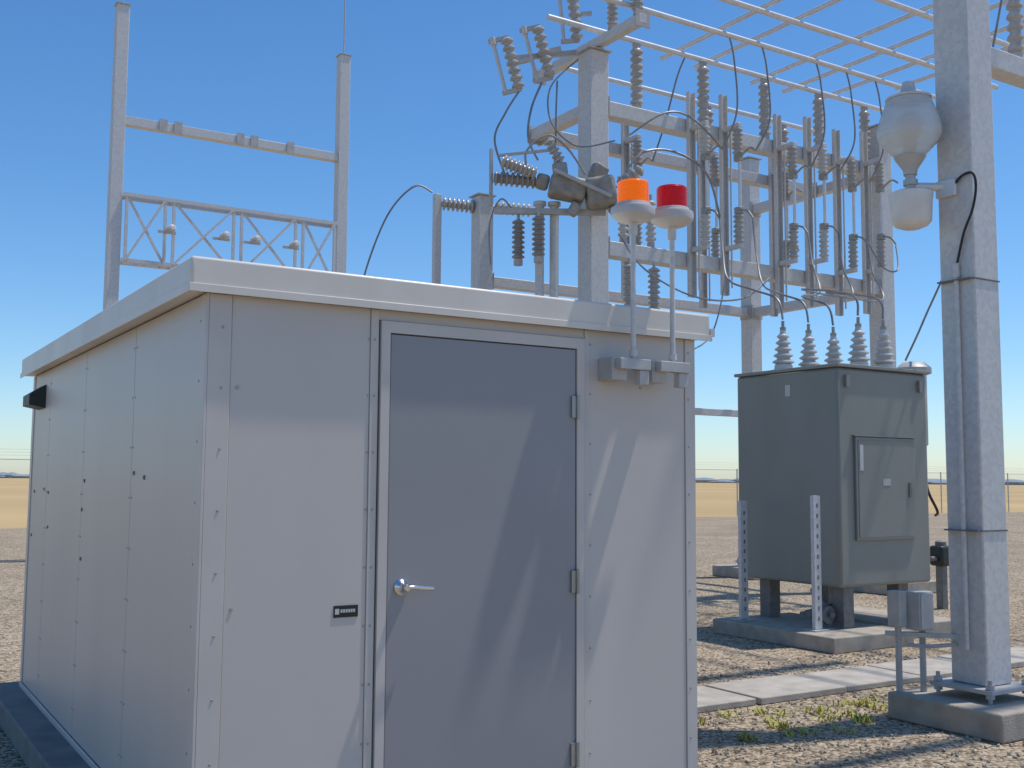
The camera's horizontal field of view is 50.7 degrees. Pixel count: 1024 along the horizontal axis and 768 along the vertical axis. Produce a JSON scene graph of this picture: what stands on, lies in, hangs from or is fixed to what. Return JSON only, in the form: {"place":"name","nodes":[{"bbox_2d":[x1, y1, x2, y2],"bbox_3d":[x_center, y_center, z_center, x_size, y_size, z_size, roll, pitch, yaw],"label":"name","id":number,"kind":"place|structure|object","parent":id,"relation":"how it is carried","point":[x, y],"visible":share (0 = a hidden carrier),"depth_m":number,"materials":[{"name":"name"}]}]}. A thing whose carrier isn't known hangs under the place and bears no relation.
{"place":"outdoors","nodes":[
{"label":"outdoors","id":0,"kind":"place"},
{"bbox_2d":[0,512,1023,767],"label":"ground","id":1,"kind":"structure","parent":0,"point":[716,544],"depth_m":9.42,"materials":[{"name":"gravel"}]},
{"bbox_2d":[103,0,351,309],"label":"takeoff frame","id":2,"kind":"object","parent":1,"relation":"on","point":[121,121],"visible":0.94,"depth_m":22.16,"materials":[{"name":"metal"}]},
{"bbox_2d":[0,256,714,767],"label":"equipment shelter","id":3,"kind":"object","parent":1,"relation":"on","point":[282,516],"visible":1,"depth_m":4.68,"materials":[{"name":"metal"}]},
{"bbox_2d":[383,334,579,767],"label":"door","id":4,"kind":"structure","parent":3,"relation":"in","point":[483,581],"depth_m":4.70,"materials":[{"name":"grey paint"}]},
{"bbox_2d":[598,178,654,385],"bbox_3d":[0.565,-0.482,5.114,0.216,0.974,0.234,4,-6,-32],"label":"warning beacon","id":5,"kind":"object","parent":3,"relation":"attached to","point":[633,208],"visible":1,"depth_m":5.08,"materials":[{"name":"metal"}]},
{"bbox_2d":[649,184,693,387],"bbox_3d":[0.768,-0.475,5.242,0.216,0.984,0.234,4,-6,-32],"label":"warning beacon","id":6,"kind":"object","parent":3,"relation":"attached to","point":[673,212],"visible":0.98,"depth_m":5.20,"materials":[{"name":"metal"}]},
{"bbox_2d":[432,194,441,283],"bbox_3d":[-1.111,0.094,15.548,0.100,5.750,0.100,4,-6,-32],"label":"steel post","id":7,"kind":"object","parent":1,"relation":"on","point":[436,239],"visible":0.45,"depth_m":15.71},
{"bbox_2d":[364,185,432,274],"bbox_3d":[-1.669,-1.926,15.616,1.031,1.981,0.057,1,-5,-12],"label":"power cable","id":8,"kind":"object","parent":7,"relation":"attached to","point":[398,199],"visible":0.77,"depth_m":15.63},
{"bbox_2d":[469,192,495,289],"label":"steel column","id":9,"kind":"structure","parent":1,"relation":"on","point":[481,272],"depth_m":15.78,"materials":[{"name":"metal"}]},
{"bbox_2d":[441,197,473,212],"bbox_3d":[-0.809,-2.623,15.849,0.508,0.212,0.200,2,-5,-14],"label":"strain insulator","id":10,"kind":"object","parent":9,"relation":"attached to","point":[453,204],"visible":1,"depth_m":15.79,"materials":[{"name":"grey ceramic"}]},
{"bbox_2d":[493,201,531,216],"bbox_3d":[-0.014,-2.577,15.916,0.606,0.237,0.200,0,-5,2],"label":"strain insulator","id":11,"kind":"object","parent":9,"relation":"attached to","point":[503,205],"visible":0.41,"depth_m":15.86,"materials":[{"name":"grey ceramic"}]},
{"bbox_2d":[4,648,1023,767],"bbox_3d":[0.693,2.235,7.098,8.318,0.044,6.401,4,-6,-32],"label":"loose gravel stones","id":12,"kind":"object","parent":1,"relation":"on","point":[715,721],"visible":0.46,"depth_m":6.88,"materials":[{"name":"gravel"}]},
{"bbox_2d":[533,200,545,295],"bbox_3d":[0.324,0.258,13.038,0.156,5.000,0.160,4,-6,-32],"label":"steel post","id":13,"kind":"object","parent":1,"relation":"on","point":[539,279],"visible":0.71,"depth_m":13.14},
{"bbox_2d":[532,210,544,263],"bbox_3d":[0.319,-1.780,13.041,0.156,0.640,0.160,4,-6,-32],"label":"surge arrester","id":14,"kind":"object","parent":13,"relation":"attached to","point":[538,239],"visible":1,"depth_m":12.99,"materials":[{"name":"grey ceramic"}]},
{"bbox_2d":[489,134,643,217],"bbox_3d":[0.664,-2.527,13.090,1.882,1.026,0.404,1,-5,-2],"label":"load break switch","id":15,"kind":"object","parent":13,"relation":"on","point":[596,190],"visible":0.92,"depth_m":13.03,"materials":[{"name":"metal"}]},
{"bbox_2d":[488,198,511,264],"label":"power cable","id":16,"kind":"object","parent":15,"relation":"attached to","point":[489,225],"visible":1,"depth_m":13.12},
{"bbox_2d":[512,215,524,265],"bbox_3d":[0.077,-1.766,13.220,0.156,0.640,0.160,4,-6,-32],"label":"surge arrester","id":17,"kind":"object","parent":15,"relation":"attached to","point":[518,242],"visible":1,"depth_m":13.17,"materials":[{"name":"grey ceramic"}]},
{"bbox_2d":[548,201,560,297],"bbox_3d":[0.502,0.261,13.055,0.156,5.000,0.160,4,-6,-32],"label":"steel post","id":18,"kind":"object","parent":1,"relation":"on","point":[554,255],"visible":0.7,"depth_m":13.18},
{"bbox_2d":[575,45,611,302],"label":"steel column","id":19,"kind":"structure","parent":1,"relation":"on","point":[593,258],"depth_m":13.49,"materials":[{"name":"metal"}]},
{"bbox_2d":[527,106,577,145],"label":"steel beam","id":20,"kind":"structure","parent":19,"relation":"attached to","point":[567,119],"depth_m":14.30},
{"bbox_2d":[538,131,817,198],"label":"steel beam","id":21,"kind":"structure","parent":20,"relation":"attached to","point":[672,162],"depth_m":15.93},
{"bbox_2d":[621,124,652,298],"bbox_3d":[1.760,-2.588,15.075,0.161,2.750,0.608,4,-6,-32],"label":"disconnect switch","id":22,"kind":"object","parent":21,"relation":"attached to","point":[627,140],"visible":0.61,"depth_m":15.22,"materials":[{"name":"metal"}]},
{"bbox_2d":[652,58,684,160],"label":"power cable","id":23,"kind":"object","parent":22,"relation":"attached to","point":[669,103],"visible":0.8,"depth_m":14.84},
{"bbox_2d":[707,106,713,162],"bbox_3d":[2.985,-3.773,16.423,0.166,0.897,0.170,4,-6,-32],"label":"post insulator","id":24,"kind":"object","parent":21,"relation":"on","point":[710,115],"visible":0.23,"depth_m":16.39,"materials":[{"name":"grey ceramic"}]},
{"bbox_2d":[563,67,814,132],"bbox_3d":[2.862,-4.266,16.387,5.100,0.070,0.070,4,-6,-32],"label":"bus tube","id":25,"kind":"object","parent":24,"relation":"on","point":[675,96],"depth_m":16.14,"materials":[{"name":"metal"}]},
{"bbox_2d":[699,142,729,307],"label":"disconnect switch","id":26,"kind":"object","parent":21,"relation":"attached to","point":[715,231],"visible":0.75,"depth_m":15.94,"materials":[{"name":"metal"}]},
{"bbox_2d":[768,157,801,316],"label":"disconnect switch","id":27,"kind":"object","parent":21,"relation":"attached to","point":[773,311],"visible":0.44,"depth_m":16.76,"materials":[{"name":"metal"}]},
{"bbox_2d":[782,125,788,167],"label":"post insulator","id":28,"kind":"object","parent":21,"relation":"on","point":[785,132],"visible":0.23,"depth_m":17.22,"materials":[{"name":"grey ceramic"}]},
{"bbox_2d":[533,8,649,85],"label":"steel beam","id":29,"kind":"structure","parent":19,"relation":"attached to","point":[639,19],"depth_m":13.36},
{"bbox_2d":[515,50,576,59],"bbox_3d":[0.432,-4.165,13.705,0.881,0.288,0.060,3,-6,-25],"label":"cutout crossarm","id":30,"kind":"object","parent":29,"relation":"attached to","point":[567,53],"visible":0.57,"depth_m":13.74,"materials":[{"name":"metal"}]},
{"bbox_2d":[488,35,529,95],"bbox_3d":[-0.040,-3.956,13.420,0.531,0.766,0.159,0,-5,0],"label":"fuse cutout","id":31,"kind":"object","parent":30,"relation":"attached to","point":[510,56],"visible":1,"depth_m":13.39,"materials":[{"name":"grey ceramic"}]},
{"bbox_2d":[494,91,519,173],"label":"power cable","id":32,"kind":"object","parent":31,"relation":"hanging from","point":[499,123],"visible":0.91,"depth_m":13.27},
{"bbox_2d":[519,24,560,83],"bbox_3d":[0.354,-4.141,13.564,0.531,0.766,0.159,0,-5,0],"label":"fuse cutout","id":33,"kind":"object","parent":30,"relation":"attached to","point":[543,52],"visible":0.99,"depth_m":13.53,"materials":[{"name":"grey ceramic"}]},
{"bbox_2d":[527,82,542,160],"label":"power cable","id":34,"kind":"object","parent":33,"relation":"hanging from","point":[530,112],"visible":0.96,"depth_m":13.35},
{"bbox_2d":[547,59,614,147],"bbox_3d":[0.864,-3.508,13.468,0.848,1.229,0.280,0,-5,7],"label":"power cable","id":35,"kind":"object","parent":33,"relation":"attached to","point":[558,133],"visible":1,"depth_m":13.36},
{"bbox_2d":[558,0,591,43],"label":"fuse cutout","id":36,"kind":"object","parent":30,"relation":"attached to","point":[574,15],"visible":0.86,"depth_m":13.82,"materials":[{"name":"grey ceramic"}]},
{"bbox_2d":[607,2,617,29],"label":"post insulator","id":37,"kind":"object","parent":29,"relation":"on","point":[612,17],"visible":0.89,"depth_m":13.38,"materials":[{"name":"grey ceramic"}]},
{"bbox_2d":[697,686,755,712],"bbox_3d":[1.227,2.280,7.773,0.887,0.049,0.571,4,-6,-32],"label":"trench cover","id":38,"kind":"object","parent":1,"relation":"on","point":[710,699],"visible":0.47,"depth_m":7.72,"materials":[{"name":"concrete"}]},
{"bbox_2d":[712,156,761,579],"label":"steel column","id":39,"kind":"structure","parent":1,"relation":"on","point":[751,340],"depth_m":18.62,"materials":[{"name":"metal"}]},
{"bbox_2d":[493,273,750,319],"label":"steel beam","id":40,"kind":"structure","parent":39,"relation":"attached to","point":[743,312],"depth_m":17.30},
{"bbox_2d":[695,408,737,416],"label":"steel beam","id":41,"kind":"structure","parent":39,"relation":"attached to","point":[716,412],"depth_m":18.02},
{"bbox_2d":[750,177,859,216],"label":"steel beam","id":42,"kind":"structure","parent":39,"relation":"attached to","point":[757,209],"depth_m":17.90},
{"bbox_2d":[751,295,862,319],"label":"steel beam","id":43,"kind":"structure","parent":39,"relation":"attached to","point":[758,312],"depth_m":17.77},
{"bbox_2d":[705,674,846,704],"bbox_3d":[2.015,2.328,8.258,0.901,0.051,0.597,4,-6,-32],"label":"trench cover","id":44,"kind":"object","parent":1,"relation":"on","point":[774,689],"visible":0.86,"depth_m":8.16,"materials":[{"name":"concrete"}]},
{"bbox_2d":[713,612,913,653],"bbox_3d":[3.055,2.538,11.086,1.150,0.150,1.650,4,-6,-32],"label":"concrete pad","id":45,"kind":"object","parent":1,"relation":"on","point":[785,629],"visible":0.87,"depth_m":10.65,"materials":[{"name":"concrete"}]},
{"bbox_2d":[730,501,754,621],"bbox_3d":[2.431,1.861,11.426,0.200,1.249,0.170,4,-6,-32],"label":"bollard channel","id":46,"kind":"object","parent":45,"relation":"on","point":[743,560],"visible":1,"depth_m":11.39,"materials":[{"name":"metal"}]},
{"bbox_2d":[802,495,829,631],"bbox_3d":[2.986,1.761,10.658,0.200,1.319,0.170,4,-6,-32],"label":"bollard channel","id":47,"kind":"object","parent":45,"relation":"on","point":[816,578],"visible":1,"depth_m":10.62,"materials":[{"name":"metal"}]},
{"bbox_2d":[734,317,938,628],"bbox_3d":[3.565,0.916,11.786,1.894,3.209,1.500,4,-6,-32],"label":"transformer","id":48,"kind":"object","parent":45,"relation":"on","point":[848,443],"visible":0.99,"depth_m":11.21,"materials":[{"name":"grey metal"}]},
{"bbox_2d":[905,0,1002,360],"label":"power cable","id":49,"kind":"object","parent":48,"relation":"attached to","point":[939,285],"visible":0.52,"depth_m":11.79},
{"bbox_2d":[795,666,919,691],"bbox_3d":[2.792,2.379,8.741,0.892,0.046,0.572,4,-6,-32],"label":"trench cover","id":50,"kind":"object","parent":1,"relation":"on","point":[858,678],"visible":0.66,"depth_m":8.66,"materials":[{"name":"concrete"}]},
{"bbox_2d":[800,607,950,637],"bbox_3d":[4.014,2.613,11.859,1.000,0.150,1.350,4,-6,-32],"label":"concrete pad","id":51,"kind":"object","parent":1,"relation":"on","point":[880,617],"visible":0.3,"depth_m":11.50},
{"bbox_2d":[854,123,935,594],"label":"steel column","id":52,"kind":"structure","parent":1,"relation":"on","point":[887,277],"depth_m":16.29,"materials":[{"name":"metal"}]},
{"bbox_2d":[608,96,875,181],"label":"steel beam","id":53,"kind":"structure","parent":52,"relation":"attached to","point":[619,113],"depth_m":14.33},
{"bbox_2d":[630,43,642,108],"bbox_3d":[1.625,-3.998,14.084,0.166,0.882,0.170,4,-6,-32],"label":"post insulator","id":54,"kind":"object","parent":53,"relation":"on","point":[636,73],"visible":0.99,"depth_m":14.03,"materials":[{"name":"grey ceramic"}]},
{"bbox_2d":[546,14,883,111],"bbox_3d":[3.154,-4.380,15.077,6.400,0.070,0.070,4,-6,-32],"label":"bus tube","id":55,"kind":"object","parent":54,"relation":"on","point":[561,20],"visible":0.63,"depth_m":14.77,"materials":[{"name":"metal"}]},
{"bbox_2d":[697,61,709,122],"bbox_3d":[2.599,-3.938,14.691,0.166,0.882,0.170,4,-6,-32],"label":"post insulator","id":56,"kind":"object","parent":53,"relation":"on","point":[703,111],"visible":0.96,"depth_m":14.64,"materials":[{"name":"grey ceramic"}]},
{"bbox_2d":[718,94,755,295],"bbox_3d":[3.015,-2.574,14.347,0.161,2.750,0.608,4,-6,-32],"label":"disconnect switch","id":57,"kind":"object","parent":53,"relation":"attached to","point":[738,153],"visible":0.97,"depth_m":14.51,"materials":[{"name":"metal"}]},
{"bbox_2d":[755,47,770,150],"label":"power cable","id":58,"kind":"object","parent":57,"relation":"attached to","point":[761,140],"visible":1,"depth_m":14.11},
{"bbox_2d":[752,217,808,322],"bbox_3d":[3.147,-1.427,13.062,0.177,1.647,1.870,1,-5,-6],"label":"power cable","id":59,"kind":"object","parent":57,"relation":"attached to","point":[788,296],"visible":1,"depth_m":13.31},
{"bbox_2d":[758,78,770,138],"bbox_3d":[3.574,-3.877,15.298,0.166,0.882,0.170,4,-6,-32],"label":"post insulator","id":60,"kind":"object","parent":53,"relation":"on","point":[763,100],"visible":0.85,"depth_m":15.25,"materials":[{"name":"grey ceramic"}]},
{"bbox_2d":[813,93,824,145],"bbox_3d":[4.507,-3.819,15.879,0.166,0.882,0.170,4,-6,-32],"label":"post insulator","id":61,"kind":"object","parent":53,"relation":"on","point":[818,122],"visible":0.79,"depth_m":15.83,"materials":[{"name":"grey ceramic"}]},
{"bbox_2d":[803,116,840,306],"bbox_3d":[4.388,-2.488,15.202,0.161,2.750,0.608,4,-6,-32],"label":"disconnect switch","id":62,"kind":"object","parent":53,"relation":"attached to","point":[808,150],"visible":0.97,"depth_m":15.36,"materials":[{"name":"metal"}]},
{"bbox_2d":[801,233,858,315],"bbox_3d":[3.901,-1.402,13.297,0.620,1.646,3.336,-1,-5,17],"label":"power cable","id":63,"kind":"object","parent":62,"relation":"attached to","point":[825,290],"visible":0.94,"depth_m":12.69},
{"bbox_2d":[840,73,855,169],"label":"power cable","id":64,"kind":"object","parent":62,"relation":"attached to","point":[846,160],"visible":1,"depth_m":14.97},
{"bbox_2d":[832,129,869,315],"bbox_3d":[4.896,-2.377,15.511,0.161,2.750,0.608,4,-6,-32],"label":"disconnect switch","id":65,"kind":"object","parent":53,"relation":"attached to","point":[838,161],"visible":1,"depth_m":15.67,"materials":[{"name":"metal"}]},
{"bbox_2d":[825,244,884,318],"bbox_3d":[4.324,-1.335,13.568,0.648,1.566,3.481,-1,-5,19],"label":"power cable","id":66,"kind":"object","parent":65,"relation":"attached to","point":[863,295],"visible":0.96,"depth_m":13.34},
{"bbox_2d":[870,81,883,181],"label":"power cable","id":67,"kind":"object","parent":65,"relation":"attached to","point":[882,149],"visible":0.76,"depth_m":15.30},
{"bbox_2d":[869,244,898,272],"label":"power cable","id":68,"kind":"object","parent":65,"relation":"attached to","point":[880,262],"visible":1,"depth_m":15.20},
{"bbox_2d":[859,106,870,159],"bbox_3d":[5.354,-3.766,16.407,0.166,0.882,0.170,4,-6,-32],"label":"post insulator","id":69,"kind":"object","parent":53,"relation":"on","point":[864,120],"visible":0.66,"depth_m":16.37,"materials":[{"name":"grey ceramic"}]},
{"bbox_2d":[609,236,882,298],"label":"steel beam","id":70,"kind":"structure","parent":52,"relation":"attached to","point":[619,251],"depth_m":14.66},
{"bbox_2d":[618,222,628,242],"bbox_3d":[1.415,-2.130,13.759,0.136,0.700,0.140,4,-6,-32],"label":"surge arrester","id":71,"kind":"object","parent":70,"relation":"attached to","point":[623,229],"visible":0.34,"depth_m":13.70,"materials":[{"name":"grey ceramic"}]},
{"bbox_2d":[623,258,630,305],"bbox_3d":[1.473,-1.227,13.577,0.156,0.710,0.160,4,-6,-32],"label":"surge arrester","id":72,"kind":"object","parent":70,"relation":"attached to","point":[627,284],"visible":0.52,"depth_m":13.53,"materials":[{"name":"grey ceramic"}]},
{"bbox_2d":[645,194,655,247],"bbox_3d":[1.797,-2.107,13.997,0.136,0.700,0.140,4,-6,-32],"label":"surge arrester","id":73,"kind":"object","parent":70,"relation":"on","point":[650,233],"visible":0.61,"depth_m":13.94,"materials":[{"name":"grey ceramic"}]},
{"bbox_2d":[648,262,659,308],"bbox_3d":[1.812,-1.206,13.788,0.156,0.710,0.160,4,-6,-32],"label":"surge arrester","id":74,"kind":"object","parent":70,"relation":"attached to","point":[654,292],"visible":0.86,"depth_m":13.74,"materials":[{"name":"grey ceramic"}]},
{"bbox_2d":[686,91,722,297],"bbox_3d":[2.523,-2.525,14.034,0.161,2.750,0.608,4,-6,-32],"label":"disconnect switch","id":75,"kind":"object","parent":70,"relation":"attached to","point":[692,127],"visible":0.98,"depth_m":14.19,"materials":[{"name":"metal"}]},
{"bbox_2d":[616,148,720,216],"bbox_3d":[1.964,-2.554,13.573,1.448,0.826,0.094,2,-5,-19],"label":"power cable","id":76,"kind":"object","parent":75,"relation":"attached to","point":[685,156],"visible":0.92,"depth_m":13.70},
{"bbox_2d":[629,111,722,148],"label":"power cable","id":77,"kind":"object","parent":75,"relation":"attached to","point":[693,119],"visible":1,"depth_m":13.65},
{"bbox_2d":[618,233,770,301],"bbox_3d":[2.452,-1.398,13.566,2.469,0.790,0.403,3,-6,-30],"label":"power cable","id":78,"kind":"object","parent":75,"relation":"attached to","point":[651,274],"visible":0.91,"depth_m":13.19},
{"bbox_2d":[722,38,737,148],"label":"power cable","id":79,"kind":"object","parent":75,"relation":"attached to","point":[731,129],"visible":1,"depth_m":13.80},
{"bbox_2d":[719,217,783,319],"bbox_3d":[2.747,-1.414,12.797,0.148,1.568,1.798,1,-5,-11],"label":"power cable","id":80,"kind":"object","parent":75,"relation":"attached to","point":[755,290],"visible":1,"depth_m":12.86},
{"bbox_2d":[773,114,810,308],"bbox_3d":[3.879,-2.440,14.878,0.161,2.750,0.608,4,-6,-32],"label":"disconnect switch","id":81,"kind":"object","parent":70,"relation":"attached to","point":[794,226],"visible":1,"depth_m":15.04,"materials":[{"name":"metal"}]},
{"bbox_2d":[801,233,833,325],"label":"power cable","id":82,"kind":"object","parent":81,"relation":"attached to","point":[823,303],"visible":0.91,"depth_m":13.46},
{"bbox_2d":[810,64,825,168],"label":"power cable","id":83,"kind":"object","parent":81,"relation":"attached to","point":[824,117],"visible":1,"depth_m":14.64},
{"bbox_2d":[859,131,897,313],"bbox_3d":[5.405,-2.425,15.835,0.161,2.750,0.608,4,-6,-32],"label":"disconnect switch","id":84,"kind":"object","parent":70,"relation":"attached to","point":[865,162],"visible":0.94,"depth_m":15.99,"materials":[{"name":"metal"}]},
{"bbox_2d":[868,657,951,680],"bbox_3d":[3.577,2.427,9.225,0.900,0.047,0.598,4,-6,-32],"label":"trench cover","id":85,"kind":"object","parent":1,"relation":"on","point":[943,666],"visible":0.43,"depth_m":9.17,"materials":[{"name":"concrete"}]},
{"bbox_2d":[888,0,1023,743],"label":"steel column","id":86,"kind":"structure","parent":1,"relation":"on","point":[979,693],"depth_m":7.33,"materials":[{"name":"metal"}]},
{"bbox_2d":[885,590,959,691],"bbox_3d":[2.810,1.851,7.389,0.494,0.860,0.187,-1,-5,15],"label":"junction box","id":87,"kind":"object","parent":86,"relation":"attached to","point":[911,609],"visible":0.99,"depth_m":7.38,"materials":[{"name":"grey paint"}]},
{"bbox_2d":[877,81,976,262],"bbox_3d":[2.866,-1.475,7.548,0.597,1.319,0.433,0,-5,5],"label":"yard light","id":88,"kind":"object","parent":86,"relation":"attached to","point":[909,132],"visible":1,"depth_m":7.45,"materials":[{"name":"white"}]},
{"bbox_2d":[937,263,1007,649],"bbox_3d":[3.148,0.477,7.375,0.316,2.600,0.272,4,-6,-32],"label":"conduit","id":89,"kind":"object","parent":86,"relation":"attached to","point":[956,280],"visible":1,"depth_m":7.29,"materials":[{"name":"metal"}]},
{"bbox_2d":[990,36,1023,88],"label":"steel beam","id":90,"kind":"structure","parent":86,"relation":"attached to","point":[1007,68],"depth_m":7.83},
{"bbox_2d":[1006,0,1023,57],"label":"post insulator","id":91,"kind":"object","parent":90,"relation":"on","point":[1015,26],"visible":0.96,"depth_m":7.97,"materials":[{"name":"grey ceramic"}]},
{"bbox_2d":[937,650,1023,668],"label":"trench cover","id":92,"kind":"object","parent":1,"relation":"on","point":[1017,659],"visible":0.13,"depth_m":9.63,"materials":[{"name":"concrete"}]},
{"bbox_2d":[0,478,1023,527],"bbox_3d":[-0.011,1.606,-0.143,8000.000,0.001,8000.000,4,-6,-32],"label":"field","id":93,"kind":"structure","parent":0,"point":[716,499],"depth_m":91.73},
{"bbox_2d":[0,472,1023,484],"bbox_3d":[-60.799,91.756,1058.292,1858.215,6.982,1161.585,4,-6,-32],"label":"distant treeline","id":94,"kind":"object","parent":93,"relation":"on","point":[698,480],"visible":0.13,"depth_m":1269.71,"materials":[{"name":"green plant"}]},
{"bbox_2d":[3,452,1023,515],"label":"chain link fence","id":95,"kind":"object","parent":93,"relation":"on","point":[737,479],"visible":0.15,"depth_m":50.76,"materials":[{"name":"metal"}]},
{"bbox_2d":[0,0,1023,480],"label":"sky","id":96,"kind":"structure","parent":0,"point":[428,103],"materials":[{"name":"blue"}]},
{"bbox_2d":[930,540,948,608],"bbox_3d":[5.455,2.435,13.815,0.330,0.871,0.200,4,-6,-32],"label":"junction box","id":97,"kind":"object","parent":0,"point":[939,554],"visible":0.93,"depth_m":13.79,"materials":[{"name":"metal"}]},
{"bbox_2d":[874,0,1023,53],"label":"bus tube","id":98,"kind":"object","parent":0,"point":[916,12],"depth_m":13.15,"materials":[{"name":"metal"}]},
{"bbox_3d":[6.059,-3.770,15.843,0.210,0.210,1.400,4,-6,-32],"label":"steel beam","id":99,"kind":"object","parent":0,"visible":0},
{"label":"post insulator","id":100,"kind":"object","parent":99,"relation":"on","visible":0},
{"bbox_2d":[602,0,935,99],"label":"bus tube","id":101,"kind":"object","parent":100,"relation":"on","point":[669,17],"visible":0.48,"depth_m":14.16,"materials":[{"name":"metal"}]},
{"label":"post insulator","id":102,"kind":"object","parent":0,"visible":0},
{"bbox_2d":[718,0,998,89],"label":"bus tube","id":103,"kind":"object","parent":102,"relation":"on","point":[781,17],"visible":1,"depth_m":13.79,"materials":[{"name":"metal"}]},
{"bbox_2d":[750,3,932,84],"bbox_3d":[5.551,-4.686,12.583,0.064,0.064,7.700,4,-6,-32],"label":"bus tube","id":104,"kind":"object","parent":103,"relation":"on","point":[859,36],"visible":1,"depth_m":14.34,"materials":[{"name":"metal"}]},
{"bbox_2d":[782,0,1008,93],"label":"bus tube","id":105,"kind":"object","parent":103,"relation":"on","point":[891,47],"visible":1,"depth_m":14.74,"materials":[{"name":"metal"}]},
{"bbox_2d":[823,19,1023,99],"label":"bus tube","id":106,"kind":"object","parent":103,"relation":"on","point":[902,67],"depth_m":15.30,"materials":[{"name":"metal"}]},
{"bbox_2d":[895,40,1023,90],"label":"bus tube","id":107,"kind":"object","parent":103,"relation":"on","point":[925,77],"visible":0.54,"depth_m":15.54,"materials":[{"name":"metal"}]},
{"bbox_3d":[3.017,-4.895,8.168,0.290,0.290,4.100,4,-6,-32],"label":"steel beam","id":108,"kind":"object","parent":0,"visible":0},
{"bbox_3d":[3.639,-4.946,9.806,4.800,0.250,0.250,4,-6,-32],"label":"steel beam","id":109,"kind":"object","parent":108,"relation":"attached to","visible":0},
{"bbox_2d":[660,0,782,60],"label":"bus tube","id":110,"kind":"object","parent":109,"relation":"on","point":[722,27],"visible":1,"depth_m":13.86,"materials":[{"name":"metal"}]},
{"bbox_2d":[693,0,841,68],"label":"bus tube","id":111,"kind":"object","parent":109,"relation":"on","point":[779,27],"visible":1,"depth_m":13.94,"materials":[{"name":"metal"}]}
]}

